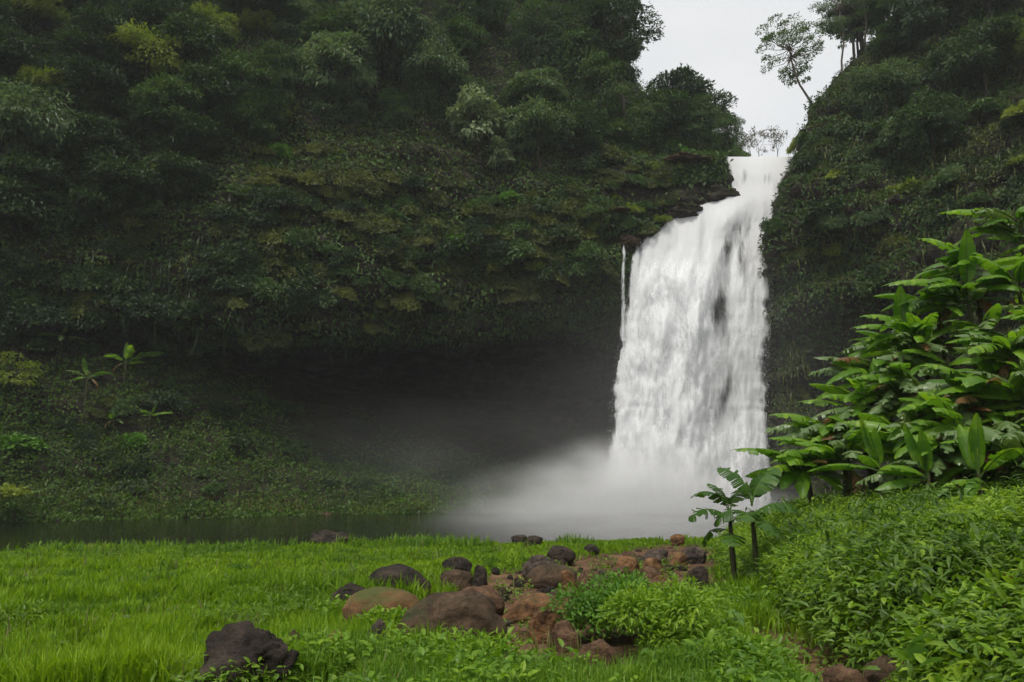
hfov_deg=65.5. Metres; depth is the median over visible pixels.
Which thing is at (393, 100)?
broadleaf tree
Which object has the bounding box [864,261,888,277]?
shrub
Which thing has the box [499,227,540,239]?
fern clump
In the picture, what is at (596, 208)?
shrub
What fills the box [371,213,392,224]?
shrub
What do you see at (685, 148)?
shrub
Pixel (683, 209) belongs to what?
ledge rock
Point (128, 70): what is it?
broadleaf tree
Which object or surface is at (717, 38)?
sky
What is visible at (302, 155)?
fern clump
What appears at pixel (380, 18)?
broadleaf tree
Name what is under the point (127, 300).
shrub
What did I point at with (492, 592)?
boulder
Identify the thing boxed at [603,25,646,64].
broadleaf tree
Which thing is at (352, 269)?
shrub
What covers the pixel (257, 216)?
shrub
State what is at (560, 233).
shrub
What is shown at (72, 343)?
shrub
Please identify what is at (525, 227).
shrub
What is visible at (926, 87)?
shrub
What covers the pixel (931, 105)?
broadleaf tree
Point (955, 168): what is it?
shrub
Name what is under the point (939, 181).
shrub
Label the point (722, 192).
ledge rock
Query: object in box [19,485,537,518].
bank grass
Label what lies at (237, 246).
shrub
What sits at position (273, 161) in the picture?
shrub
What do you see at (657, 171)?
fern clump
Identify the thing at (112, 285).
shrub
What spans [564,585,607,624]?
bush
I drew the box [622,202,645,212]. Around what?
shrub
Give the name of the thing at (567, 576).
boulder
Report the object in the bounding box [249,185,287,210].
shrub
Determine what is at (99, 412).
fern clump
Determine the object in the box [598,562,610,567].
bed stone
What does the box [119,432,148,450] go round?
shrub
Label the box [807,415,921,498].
banana plant
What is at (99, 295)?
shrub
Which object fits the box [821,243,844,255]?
shrub
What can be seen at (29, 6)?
broadleaf tree
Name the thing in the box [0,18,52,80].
broadleaf tree
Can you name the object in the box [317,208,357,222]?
fern clump
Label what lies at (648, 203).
shrub
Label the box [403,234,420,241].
fern clump
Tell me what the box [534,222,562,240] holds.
fern clump
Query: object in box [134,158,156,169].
shrub
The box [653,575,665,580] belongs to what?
rock
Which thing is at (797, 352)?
hanging vines
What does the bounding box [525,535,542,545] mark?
boulder
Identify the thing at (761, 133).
bare tree
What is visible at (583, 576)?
boulder
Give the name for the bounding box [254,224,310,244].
fern clump
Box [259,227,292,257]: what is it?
fern clump
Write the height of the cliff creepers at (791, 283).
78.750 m
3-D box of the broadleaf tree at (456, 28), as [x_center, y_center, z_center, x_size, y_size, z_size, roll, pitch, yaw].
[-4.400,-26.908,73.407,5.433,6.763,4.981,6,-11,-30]
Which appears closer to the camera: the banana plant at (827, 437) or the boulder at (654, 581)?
the boulder at (654, 581)
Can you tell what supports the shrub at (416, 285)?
on the cliff at (470, 414)
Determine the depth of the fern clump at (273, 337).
56.93 m
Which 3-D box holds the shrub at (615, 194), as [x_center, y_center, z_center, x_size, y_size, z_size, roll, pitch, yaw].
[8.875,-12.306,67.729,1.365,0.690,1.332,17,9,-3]
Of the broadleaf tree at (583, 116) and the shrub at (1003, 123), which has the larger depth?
the broadleaf tree at (583, 116)
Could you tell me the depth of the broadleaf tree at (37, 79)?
58.87 m
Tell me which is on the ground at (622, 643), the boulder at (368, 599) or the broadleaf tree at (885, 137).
the boulder at (368, 599)
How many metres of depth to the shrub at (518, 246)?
62.02 m
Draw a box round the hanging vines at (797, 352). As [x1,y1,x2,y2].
[761,2,1023,501]
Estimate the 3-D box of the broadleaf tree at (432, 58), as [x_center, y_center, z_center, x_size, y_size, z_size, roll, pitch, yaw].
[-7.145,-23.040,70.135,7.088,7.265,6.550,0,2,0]
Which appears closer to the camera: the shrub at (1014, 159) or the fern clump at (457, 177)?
the shrub at (1014, 159)
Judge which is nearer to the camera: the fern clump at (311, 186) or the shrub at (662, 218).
the fern clump at (311, 186)
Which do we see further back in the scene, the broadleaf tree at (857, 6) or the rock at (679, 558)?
the broadleaf tree at (857, 6)
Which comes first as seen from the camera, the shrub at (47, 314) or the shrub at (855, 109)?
the shrub at (47, 314)
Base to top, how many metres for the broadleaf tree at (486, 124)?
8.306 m
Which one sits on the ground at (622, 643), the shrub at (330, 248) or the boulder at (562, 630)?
the boulder at (562, 630)
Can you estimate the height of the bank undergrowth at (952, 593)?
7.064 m
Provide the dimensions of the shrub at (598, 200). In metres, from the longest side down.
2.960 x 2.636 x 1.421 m
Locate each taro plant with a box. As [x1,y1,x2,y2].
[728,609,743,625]
[898,578,949,653]
[908,640,966,671]
[956,582,1014,629]
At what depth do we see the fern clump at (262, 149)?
62.52 m
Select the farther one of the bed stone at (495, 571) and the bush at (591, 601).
the bed stone at (495, 571)
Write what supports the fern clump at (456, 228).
on the cliff at (470, 414)
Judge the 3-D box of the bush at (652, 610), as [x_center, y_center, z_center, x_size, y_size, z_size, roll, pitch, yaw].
[1.680,2.920,8.653,1.531,0.816,1.540,-5,-11,27]
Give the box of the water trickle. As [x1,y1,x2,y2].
[621,247,625,340]
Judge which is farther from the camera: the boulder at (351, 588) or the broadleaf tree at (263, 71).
the broadleaf tree at (263, 71)
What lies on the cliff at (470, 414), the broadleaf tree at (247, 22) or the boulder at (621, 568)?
the broadleaf tree at (247, 22)
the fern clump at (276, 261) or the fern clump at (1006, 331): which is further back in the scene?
the fern clump at (276, 261)
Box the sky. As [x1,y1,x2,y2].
[613,0,891,156]
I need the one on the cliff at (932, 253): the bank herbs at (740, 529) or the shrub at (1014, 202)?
the shrub at (1014, 202)
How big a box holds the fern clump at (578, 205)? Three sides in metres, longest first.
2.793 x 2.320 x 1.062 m
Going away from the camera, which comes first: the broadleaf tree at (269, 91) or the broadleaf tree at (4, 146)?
the broadleaf tree at (4, 146)
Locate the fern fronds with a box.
[0,0,745,327]
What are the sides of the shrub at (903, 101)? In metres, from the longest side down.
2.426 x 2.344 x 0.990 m
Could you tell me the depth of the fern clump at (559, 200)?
65.87 m
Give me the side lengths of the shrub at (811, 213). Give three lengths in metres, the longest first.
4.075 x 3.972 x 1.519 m
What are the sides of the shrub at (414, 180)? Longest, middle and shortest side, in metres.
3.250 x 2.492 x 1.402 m
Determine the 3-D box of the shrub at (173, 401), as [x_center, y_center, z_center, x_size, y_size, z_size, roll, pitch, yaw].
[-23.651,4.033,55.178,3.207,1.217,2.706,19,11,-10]
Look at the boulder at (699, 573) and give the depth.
15.08 m
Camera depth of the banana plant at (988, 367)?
16.50 m
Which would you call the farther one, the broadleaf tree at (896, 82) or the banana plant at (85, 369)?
the broadleaf tree at (896, 82)
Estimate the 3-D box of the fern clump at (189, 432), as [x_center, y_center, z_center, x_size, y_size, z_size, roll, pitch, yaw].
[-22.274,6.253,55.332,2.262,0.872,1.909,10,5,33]
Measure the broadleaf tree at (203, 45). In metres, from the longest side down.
9.145 x 7.445 x 6.946 m
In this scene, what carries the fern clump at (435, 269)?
on the cliff at (470, 414)
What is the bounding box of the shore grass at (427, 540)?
[0,530,678,554]
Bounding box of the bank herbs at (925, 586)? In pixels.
[725,422,1023,603]
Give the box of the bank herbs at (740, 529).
[710,484,1023,607]
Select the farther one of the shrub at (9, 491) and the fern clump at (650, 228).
the fern clump at (650, 228)
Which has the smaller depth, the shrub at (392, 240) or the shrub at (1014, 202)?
the shrub at (1014, 202)
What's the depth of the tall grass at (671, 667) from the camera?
6.60 m
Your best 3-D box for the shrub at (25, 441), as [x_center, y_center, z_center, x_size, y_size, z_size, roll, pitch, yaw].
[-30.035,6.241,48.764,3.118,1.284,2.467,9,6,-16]
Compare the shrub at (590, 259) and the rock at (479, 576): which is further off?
the shrub at (590, 259)
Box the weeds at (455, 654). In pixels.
[198,580,824,681]
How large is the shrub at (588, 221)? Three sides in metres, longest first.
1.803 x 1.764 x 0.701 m
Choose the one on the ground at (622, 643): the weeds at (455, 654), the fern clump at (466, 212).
the weeds at (455, 654)
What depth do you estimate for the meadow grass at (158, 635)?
11.45 m
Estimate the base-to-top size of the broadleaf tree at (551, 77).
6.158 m
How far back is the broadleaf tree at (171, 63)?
61.83 m
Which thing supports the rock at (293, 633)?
on the ground at (622, 643)
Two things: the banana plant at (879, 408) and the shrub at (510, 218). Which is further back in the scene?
the shrub at (510, 218)
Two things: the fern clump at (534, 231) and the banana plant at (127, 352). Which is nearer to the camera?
the banana plant at (127, 352)
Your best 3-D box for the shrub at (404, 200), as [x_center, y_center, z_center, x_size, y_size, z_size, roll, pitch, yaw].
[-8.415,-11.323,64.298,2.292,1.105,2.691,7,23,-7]
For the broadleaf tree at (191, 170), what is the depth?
57.69 m
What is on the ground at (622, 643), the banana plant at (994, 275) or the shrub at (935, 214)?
the banana plant at (994, 275)
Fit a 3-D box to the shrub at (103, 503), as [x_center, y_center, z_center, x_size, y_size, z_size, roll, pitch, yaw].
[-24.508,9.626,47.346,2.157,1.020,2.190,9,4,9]
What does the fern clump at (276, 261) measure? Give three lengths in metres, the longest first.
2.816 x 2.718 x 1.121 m
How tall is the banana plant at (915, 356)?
4.165 m
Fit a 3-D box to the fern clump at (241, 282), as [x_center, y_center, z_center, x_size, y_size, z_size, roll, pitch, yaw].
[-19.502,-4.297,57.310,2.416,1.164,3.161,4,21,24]
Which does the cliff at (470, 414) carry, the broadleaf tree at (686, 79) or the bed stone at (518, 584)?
the broadleaf tree at (686, 79)
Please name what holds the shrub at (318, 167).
on the cliff at (470, 414)
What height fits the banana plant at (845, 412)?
4.218 m
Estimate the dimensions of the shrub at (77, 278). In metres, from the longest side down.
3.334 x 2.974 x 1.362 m
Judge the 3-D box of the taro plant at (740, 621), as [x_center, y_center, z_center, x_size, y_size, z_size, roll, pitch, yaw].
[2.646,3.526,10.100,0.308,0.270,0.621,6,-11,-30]
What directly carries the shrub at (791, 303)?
on the cliff at (932, 253)
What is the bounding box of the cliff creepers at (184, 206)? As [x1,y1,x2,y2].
[0,0,750,428]
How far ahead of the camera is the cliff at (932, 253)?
60.55 m
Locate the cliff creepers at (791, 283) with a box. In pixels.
[757,0,1023,494]
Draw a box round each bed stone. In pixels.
[491,568,499,574]
[498,587,512,594]
[503,619,510,625]
[514,580,524,587]
[536,588,549,592]
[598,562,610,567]
[602,554,611,559]
[623,551,635,556]
[664,565,673,571]
[676,565,686,570]
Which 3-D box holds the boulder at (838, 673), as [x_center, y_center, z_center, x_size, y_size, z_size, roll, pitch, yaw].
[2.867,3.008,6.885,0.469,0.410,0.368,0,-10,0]
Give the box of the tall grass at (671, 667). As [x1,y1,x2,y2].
[196,620,876,681]
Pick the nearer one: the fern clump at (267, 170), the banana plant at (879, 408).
the banana plant at (879, 408)
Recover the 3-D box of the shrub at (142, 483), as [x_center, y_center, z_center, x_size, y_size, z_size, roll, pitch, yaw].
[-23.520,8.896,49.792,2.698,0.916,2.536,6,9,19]
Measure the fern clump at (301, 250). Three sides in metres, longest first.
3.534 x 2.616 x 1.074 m
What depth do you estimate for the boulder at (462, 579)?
14.79 m
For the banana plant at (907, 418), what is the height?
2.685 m
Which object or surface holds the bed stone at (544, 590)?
on the ground at (622, 643)
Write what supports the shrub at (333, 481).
on the cliff at (470, 414)
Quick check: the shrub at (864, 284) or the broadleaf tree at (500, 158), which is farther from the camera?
the broadleaf tree at (500, 158)
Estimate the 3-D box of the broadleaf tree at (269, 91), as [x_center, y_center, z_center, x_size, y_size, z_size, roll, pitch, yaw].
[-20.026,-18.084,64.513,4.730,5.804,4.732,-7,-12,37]
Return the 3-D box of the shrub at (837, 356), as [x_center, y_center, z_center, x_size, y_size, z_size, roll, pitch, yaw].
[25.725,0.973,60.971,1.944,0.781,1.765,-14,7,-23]
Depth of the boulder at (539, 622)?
9.74 m
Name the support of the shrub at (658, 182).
on the cliff at (470, 414)
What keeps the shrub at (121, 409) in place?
on the cliff at (470, 414)
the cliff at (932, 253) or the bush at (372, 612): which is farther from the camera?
the cliff at (932, 253)
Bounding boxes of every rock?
[287,629,300,641]
[329,630,343,641]
[472,565,487,586]
[584,544,599,554]
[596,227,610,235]
[605,207,629,214]
[617,234,640,246]
[643,225,664,239]
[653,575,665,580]
[663,152,713,164]
[666,202,702,217]
[671,553,687,569]
[705,182,740,201]
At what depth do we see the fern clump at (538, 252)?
62.59 m
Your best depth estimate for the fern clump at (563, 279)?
62.82 m
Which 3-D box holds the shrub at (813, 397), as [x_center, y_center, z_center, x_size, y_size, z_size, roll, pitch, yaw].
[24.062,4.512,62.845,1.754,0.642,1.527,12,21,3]
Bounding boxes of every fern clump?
[65,294,108,318]
[85,408,109,417]
[96,394,121,407]
[107,211,144,229]
[179,425,206,437]
[206,221,245,239]
[214,291,254,309]
[229,275,257,289]
[231,191,254,201]
[236,326,292,353]
[241,173,280,186]
[251,144,275,155]
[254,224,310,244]
[256,165,280,176]
[256,256,300,278]
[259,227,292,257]
[261,252,284,266]
[269,169,300,181]
[282,244,307,258]
[288,146,321,161]
[290,144,320,155]
[295,167,343,185]
[300,321,319,330]
[302,183,324,191]
[305,142,340,154]
[307,153,332,163]
[310,260,337,278]
[314,185,334,197]
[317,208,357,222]
[329,284,357,300]
[332,171,365,187]
[333,185,365,201]
[337,227,370,243]
[348,180,385,197]
[352,168,376,184]
[352,212,403,235]
[356,216,381,231]
[359,206,383,218]
[362,322,390,334]
[373,298,390,307]
[377,170,406,184]
[384,258,418,271]
[388,291,421,311]
[394,308,410,318]
[396,205,424,217]
[397,203,422,214]
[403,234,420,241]
[409,236,434,245]
[415,188,449,208]
[417,217,451,228]
[427,264,447,276]
[432,292,459,310]
[447,223,468,233]
[448,170,465,187]
[453,178,470,188]
[454,201,475,216]
[469,202,496,215]
[474,256,505,272]
[486,206,511,218]
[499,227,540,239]
[499,290,540,304]
[505,290,530,302]
[506,200,535,218]
[525,244,548,258]
[528,231,562,244]
[531,189,551,197]
[531,247,549,257]
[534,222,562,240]
[535,212,562,226]
[542,252,564,261]
[548,206,574,217]
[549,195,566,205]
[549,218,595,240]
[549,268,582,286]
[549,277,560,286]
[552,197,585,210]
[564,196,585,206]
[565,207,593,221]
[574,202,604,219]
[578,227,597,239]
[590,143,630,161]
[593,257,618,279]
[601,151,622,160]
[602,178,611,183]
[604,170,627,182]
[619,165,639,172]
[635,179,656,188]
[635,222,659,235]
[641,167,671,175]
[647,160,673,171]
[648,196,665,205]
[663,192,680,202]
[781,247,809,258]
[790,385,810,399]
[805,161,820,167]
[832,80,850,89]
[862,310,889,336]
[874,230,909,253]
[989,181,1005,197]
[997,328,1013,335]
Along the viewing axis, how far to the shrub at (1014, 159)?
51.35 m
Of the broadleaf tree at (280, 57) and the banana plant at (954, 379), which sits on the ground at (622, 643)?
the banana plant at (954, 379)
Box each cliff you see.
[0,0,793,521]
[762,1,1023,502]
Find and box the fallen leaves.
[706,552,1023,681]
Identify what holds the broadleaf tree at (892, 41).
on the cliff at (932, 253)
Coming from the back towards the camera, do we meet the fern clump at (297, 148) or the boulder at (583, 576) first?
the fern clump at (297, 148)
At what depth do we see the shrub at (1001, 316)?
49.02 m
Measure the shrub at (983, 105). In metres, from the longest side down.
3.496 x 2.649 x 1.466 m
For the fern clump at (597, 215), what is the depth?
64.64 m
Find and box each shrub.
[0,432,47,452]
[0,482,33,499]
[8,375,28,383]
[14,294,74,329]
[29,325,82,352]
[55,262,94,291]
[57,296,108,332]
[68,438,99,451]
[69,289,111,305]
[69,315,117,329]
[70,186,97,211]
[78,496,120,511]
[81,273,151,297]
[101,453,149,477]
[106,396,139,416]
[110,290,172,316]
[117,474,149,493]
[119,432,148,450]
[125,294,191,324]
[130,338,179,364]
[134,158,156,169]
[142,199,163,216]
[143,400,163,407]
[146,388,194,412]
[169,297,216,321]
[184,262,227,281]
[186,325,236,359]
[193,467,209,476]
[198,482,227,493]
[200,242,224,259]
[206,273,243,290]
[213,240,249,254]
[226,431,252,447]
[227,182,257,197]
[232,206,279,226]
[232,281,257,294]
[245,202,278,209]
[246,276,283,300]
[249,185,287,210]
[250,181,271,195]
[260,155,283,167]
[266,182,301,206]
[268,142,298,160]
[268,268,319,305]
[279,226,316,248]
[285,252,314,276]
[296,192,323,210]
[301,289,337,308]
[307,165,327,173]
[312,199,328,211]
[315,287,342,303]
[317,240,338,256]
[320,478,342,487]
[325,245,355,269]
[334,198,366,210]
[342,264,356,274]
[345,476,378,492]
[351,328,373,338]
[355,277,375,285]
[357,498,382,506]
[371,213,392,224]
[375,483,405,500]
[376,233,404,248]
[379,268,408,288]
[382,208,407,220]
[394,194,421,208]
[396,241,427,262]
[402,173,429,190]
[403,277,435,292]
[411,270,441,294]
[411,289,447,306]
[431,232,479,257]
[445,230,480,248]
[453,224,498,250]
[465,198,485,211]
[476,196,493,206]
[484,237,510,254]
[489,195,507,205]
[489,237,536,269]
[494,259,531,278]
[498,216,530,231]
[499,189,520,202]
[502,223,532,236]
[504,215,527,224]
[507,245,528,261]
[523,194,561,213]
[524,257,545,270]
[536,251,579,280]
[541,222,579,241]
[553,188,572,196]
[563,258,609,276]
[568,151,608,173]
[571,203,604,220]
[573,247,603,263]
[576,239,608,259]
[578,217,594,227]
[586,193,615,210]
[597,114,632,136]
[604,305,620,312]
[611,192,622,199]
[614,138,640,150]
[618,215,636,229]
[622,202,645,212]
[624,173,648,187]
[630,164,643,171]
[639,199,657,208]
[643,160,660,169]
[647,177,662,186]
[650,214,673,222]
[666,143,693,154]
[759,216,783,234]
[777,173,802,187]
[781,299,796,307]
[786,137,798,154]
[786,149,825,169]
[793,127,827,149]
[799,195,848,226]
[807,374,837,388]
[808,393,826,404]
[809,217,839,231]
[817,210,849,229]
[818,122,846,135]
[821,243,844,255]
[822,167,851,179]
[831,119,868,137]
[834,351,847,357]
[843,142,878,160]
[846,104,868,115]
[849,203,891,227]
[850,264,888,297]
[851,156,889,175]
[863,117,890,135]
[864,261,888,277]
[870,139,895,150]
[874,177,922,196]
[878,290,895,300]
[902,95,913,105]
[908,85,932,102]
[916,66,945,88]
[920,162,965,197]
[922,199,962,224]
[923,37,971,66]
[929,167,968,189]
[941,156,979,169]
[960,190,992,203]
[966,95,1017,116]
[976,309,1014,325]
[980,155,998,164]
[992,185,1023,201]
[994,171,1023,203]
[996,115,1022,130]
[997,291,1018,303]
[1001,98,1023,117]
[1006,153,1023,165]
[1008,195,1023,205]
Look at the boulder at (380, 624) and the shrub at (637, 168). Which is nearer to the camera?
the boulder at (380, 624)
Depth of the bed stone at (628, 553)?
23.31 m
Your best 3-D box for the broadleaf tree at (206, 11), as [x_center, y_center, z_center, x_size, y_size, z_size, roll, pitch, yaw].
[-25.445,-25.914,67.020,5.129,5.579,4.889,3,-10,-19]
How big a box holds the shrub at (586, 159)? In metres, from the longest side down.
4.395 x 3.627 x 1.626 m
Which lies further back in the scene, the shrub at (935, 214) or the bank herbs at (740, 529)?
the shrub at (935, 214)
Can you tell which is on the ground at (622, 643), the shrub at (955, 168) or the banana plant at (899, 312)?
the banana plant at (899, 312)
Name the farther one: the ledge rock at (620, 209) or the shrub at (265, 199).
the ledge rock at (620, 209)
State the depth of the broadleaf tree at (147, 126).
59.09 m
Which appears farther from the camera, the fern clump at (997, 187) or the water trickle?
the water trickle
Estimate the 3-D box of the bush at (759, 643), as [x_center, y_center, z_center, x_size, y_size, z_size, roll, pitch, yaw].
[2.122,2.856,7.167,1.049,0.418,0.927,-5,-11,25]
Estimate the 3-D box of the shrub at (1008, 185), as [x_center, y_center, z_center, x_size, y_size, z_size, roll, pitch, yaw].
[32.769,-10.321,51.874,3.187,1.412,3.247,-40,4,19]
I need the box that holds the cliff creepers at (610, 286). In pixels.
[0,0,794,357]
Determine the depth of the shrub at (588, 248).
62.49 m
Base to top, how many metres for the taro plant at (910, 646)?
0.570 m
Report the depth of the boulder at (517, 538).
26.83 m
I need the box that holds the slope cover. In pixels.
[0,353,601,522]
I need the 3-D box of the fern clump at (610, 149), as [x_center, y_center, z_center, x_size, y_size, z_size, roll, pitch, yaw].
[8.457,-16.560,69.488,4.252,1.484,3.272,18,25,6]
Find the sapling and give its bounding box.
[0,351,47,393]
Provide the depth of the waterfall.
62.24 m
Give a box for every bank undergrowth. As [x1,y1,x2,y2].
[706,360,1023,681]
[710,359,1023,681]
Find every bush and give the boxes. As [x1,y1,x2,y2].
[356,604,406,627]
[433,624,535,663]
[540,567,665,638]
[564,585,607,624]
[594,571,745,653]
[703,631,809,671]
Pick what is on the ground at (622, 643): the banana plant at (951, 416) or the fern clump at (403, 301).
the banana plant at (951, 416)
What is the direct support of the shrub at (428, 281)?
on the cliff at (470, 414)
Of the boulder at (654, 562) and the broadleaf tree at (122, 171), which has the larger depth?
the broadleaf tree at (122, 171)
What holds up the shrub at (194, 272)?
on the cliff at (470, 414)
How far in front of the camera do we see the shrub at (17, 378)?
51.45 m
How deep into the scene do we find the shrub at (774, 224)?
63.37 m
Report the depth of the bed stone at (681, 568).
18.50 m
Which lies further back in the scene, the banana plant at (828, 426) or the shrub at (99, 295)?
the shrub at (99, 295)
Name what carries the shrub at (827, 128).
on the cliff at (932, 253)
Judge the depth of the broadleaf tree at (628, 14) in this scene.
72.39 m
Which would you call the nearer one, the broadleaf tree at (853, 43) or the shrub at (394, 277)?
the shrub at (394, 277)
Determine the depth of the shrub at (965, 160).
55.35 m
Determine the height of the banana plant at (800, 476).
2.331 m
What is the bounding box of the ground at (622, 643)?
[52,415,1018,681]
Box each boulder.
[192,620,298,681]
[307,529,348,544]
[329,583,365,603]
[342,586,419,622]
[368,564,430,597]
[368,619,385,639]
[395,591,506,643]
[438,569,472,590]
[442,557,472,571]
[462,585,504,615]
[502,593,568,623]
[511,535,526,543]
[522,555,552,579]
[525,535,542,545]
[526,563,576,588]
[526,601,563,643]
[546,545,575,565]
[548,620,579,652]
[560,570,576,589]
[568,601,585,629]
[576,569,594,592]
[576,639,617,671]
[588,574,615,592]
[613,566,631,579]
[616,556,639,571]
[638,566,663,579]
[640,580,673,593]
[642,549,667,565]
[643,557,662,573]
[670,534,684,545]
[683,546,706,563]
[686,566,708,588]
[822,664,867,681]
[862,654,910,681]
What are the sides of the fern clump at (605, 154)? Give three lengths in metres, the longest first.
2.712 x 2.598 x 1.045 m
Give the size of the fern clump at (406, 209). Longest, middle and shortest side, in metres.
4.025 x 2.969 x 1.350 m
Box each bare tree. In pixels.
[735,134,757,153]
[748,125,783,154]
[763,125,787,156]
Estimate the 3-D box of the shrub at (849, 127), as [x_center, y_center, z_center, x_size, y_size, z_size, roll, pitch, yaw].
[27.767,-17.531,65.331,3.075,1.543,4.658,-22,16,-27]
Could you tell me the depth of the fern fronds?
63.83 m
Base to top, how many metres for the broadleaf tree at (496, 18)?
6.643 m
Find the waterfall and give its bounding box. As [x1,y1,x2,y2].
[602,157,792,510]
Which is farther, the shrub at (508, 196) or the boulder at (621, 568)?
the shrub at (508, 196)
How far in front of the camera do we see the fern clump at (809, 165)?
65.59 m
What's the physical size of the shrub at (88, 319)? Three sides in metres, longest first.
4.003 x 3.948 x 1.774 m
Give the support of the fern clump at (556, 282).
on the cliff at (470, 414)
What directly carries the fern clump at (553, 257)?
on the cliff at (470, 414)
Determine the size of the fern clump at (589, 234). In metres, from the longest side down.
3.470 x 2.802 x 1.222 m
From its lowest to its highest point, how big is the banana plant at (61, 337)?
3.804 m
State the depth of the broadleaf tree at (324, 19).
69.54 m
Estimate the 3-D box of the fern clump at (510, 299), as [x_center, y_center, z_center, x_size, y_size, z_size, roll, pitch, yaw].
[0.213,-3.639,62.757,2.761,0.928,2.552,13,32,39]
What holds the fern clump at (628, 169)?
on the cliff at (470, 414)
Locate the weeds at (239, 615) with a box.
[0,543,728,681]
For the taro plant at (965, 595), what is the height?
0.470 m
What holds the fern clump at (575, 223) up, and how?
on the cliff at (470, 414)
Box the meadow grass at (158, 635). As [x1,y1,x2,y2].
[0,534,978,681]
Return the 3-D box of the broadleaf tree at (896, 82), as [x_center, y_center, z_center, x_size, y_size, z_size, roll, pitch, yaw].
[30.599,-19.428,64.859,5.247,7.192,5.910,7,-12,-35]
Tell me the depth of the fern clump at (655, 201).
67.64 m
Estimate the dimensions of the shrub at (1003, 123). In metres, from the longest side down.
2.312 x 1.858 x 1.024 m
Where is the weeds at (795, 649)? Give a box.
[15,551,854,681]
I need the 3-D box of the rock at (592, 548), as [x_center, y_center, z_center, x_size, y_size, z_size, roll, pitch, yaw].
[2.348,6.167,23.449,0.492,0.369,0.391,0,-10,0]
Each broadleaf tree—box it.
[0,0,70,37]
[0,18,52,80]
[0,47,28,83]
[0,71,24,98]
[0,77,82,180]
[0,134,22,158]
[0,142,88,238]
[0,162,16,178]
[0,169,74,276]
[3,0,36,28]
[10,64,77,94]
[33,23,127,90]
[35,45,139,121]
[50,0,105,20]
[52,1,138,57]
[66,110,141,181]
[67,145,174,234]
[72,33,148,88]
[94,141,151,165]
[103,18,187,81]
[104,0,179,57]
[124,68,205,152]
[125,100,190,152]
[134,142,217,231]
[137,0,225,50]
[145,103,235,163]
[148,8,238,107]
[168,58,248,114]
[185,0,240,41]
[195,0,249,41]
[199,45,282,129]
[223,0,299,44]
[237,8,277,47]
[237,84,295,145]
[252,39,304,103]
[268,0,328,62]
[289,26,380,127]
[297,2,365,75]
[338,0,432,103]
[370,86,414,142]
[388,8,451,93]
[393,36,469,113]
[429,0,488,41]
[435,11,490,74]
[441,73,495,113]
[445,82,506,174]
[454,0,515,47]
[484,135,515,187]
[493,94,579,177]
[495,73,559,152]
[502,65,569,110]
[503,0,571,71]
[513,0,545,29]
[544,98,612,174]
[549,23,614,97]
[550,0,633,113]
[570,43,629,138]
[572,0,665,153]
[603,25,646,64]
[616,81,671,150]
[636,63,714,140]
[642,85,691,137]
[675,92,721,150]
[688,88,738,143]
[707,111,746,156]
[755,13,824,102]
[807,0,868,72]
[821,0,866,58]
[824,0,888,54]
[834,0,888,50]
[845,55,922,120]
[858,26,863,48]
[862,0,919,25]
[863,19,924,59]
[875,112,949,166]
[888,0,968,46]
[888,87,967,167]
[925,8,1023,95]
[944,0,1019,31]
[993,16,1023,89]
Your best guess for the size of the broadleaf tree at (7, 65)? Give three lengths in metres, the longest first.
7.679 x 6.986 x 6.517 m
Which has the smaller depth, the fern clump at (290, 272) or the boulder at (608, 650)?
the boulder at (608, 650)
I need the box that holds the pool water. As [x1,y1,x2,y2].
[0,509,759,550]
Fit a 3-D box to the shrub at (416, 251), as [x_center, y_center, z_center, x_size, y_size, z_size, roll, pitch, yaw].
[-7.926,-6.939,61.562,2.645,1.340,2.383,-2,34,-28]
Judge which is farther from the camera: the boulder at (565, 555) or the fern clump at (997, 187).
the fern clump at (997, 187)
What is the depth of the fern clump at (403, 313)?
61.52 m
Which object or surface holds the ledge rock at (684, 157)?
on the cliff at (470, 414)
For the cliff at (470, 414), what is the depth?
66.19 m
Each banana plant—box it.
[38,321,89,359]
[65,357,113,405]
[97,407,122,436]
[103,342,164,389]
[141,404,171,430]
[688,484,766,580]
[713,467,800,573]
[730,446,853,503]
[764,412,895,501]
[768,429,910,499]
[784,416,892,495]
[797,357,940,485]
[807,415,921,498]
[808,357,898,491]
[833,409,931,494]
[838,285,971,486]
[842,420,969,491]
[848,362,945,489]
[850,312,953,466]
[850,336,1001,478]
[851,366,965,487]
[855,423,932,490]
[873,288,981,378]
[881,229,1023,425]
[881,392,1023,486]
[885,397,1005,481]
[903,363,1023,484]
[913,238,1021,330]
[913,417,1023,477]
[926,303,1001,426]
[927,423,1023,489]
[928,412,1023,505]
[934,370,1023,419]
[939,206,1023,255]
[944,353,1023,432]
[945,327,1023,358]
[950,255,1023,323]
[954,331,1023,419]
[986,233,1023,265]
[1000,303,1023,332]
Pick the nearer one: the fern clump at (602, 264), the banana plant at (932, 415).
the banana plant at (932, 415)
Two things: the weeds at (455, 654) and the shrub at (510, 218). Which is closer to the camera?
the weeds at (455, 654)
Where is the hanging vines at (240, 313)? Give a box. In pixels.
[2,179,627,372]
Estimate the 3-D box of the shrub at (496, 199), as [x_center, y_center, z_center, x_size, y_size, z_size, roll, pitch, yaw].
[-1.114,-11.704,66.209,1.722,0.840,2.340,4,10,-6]

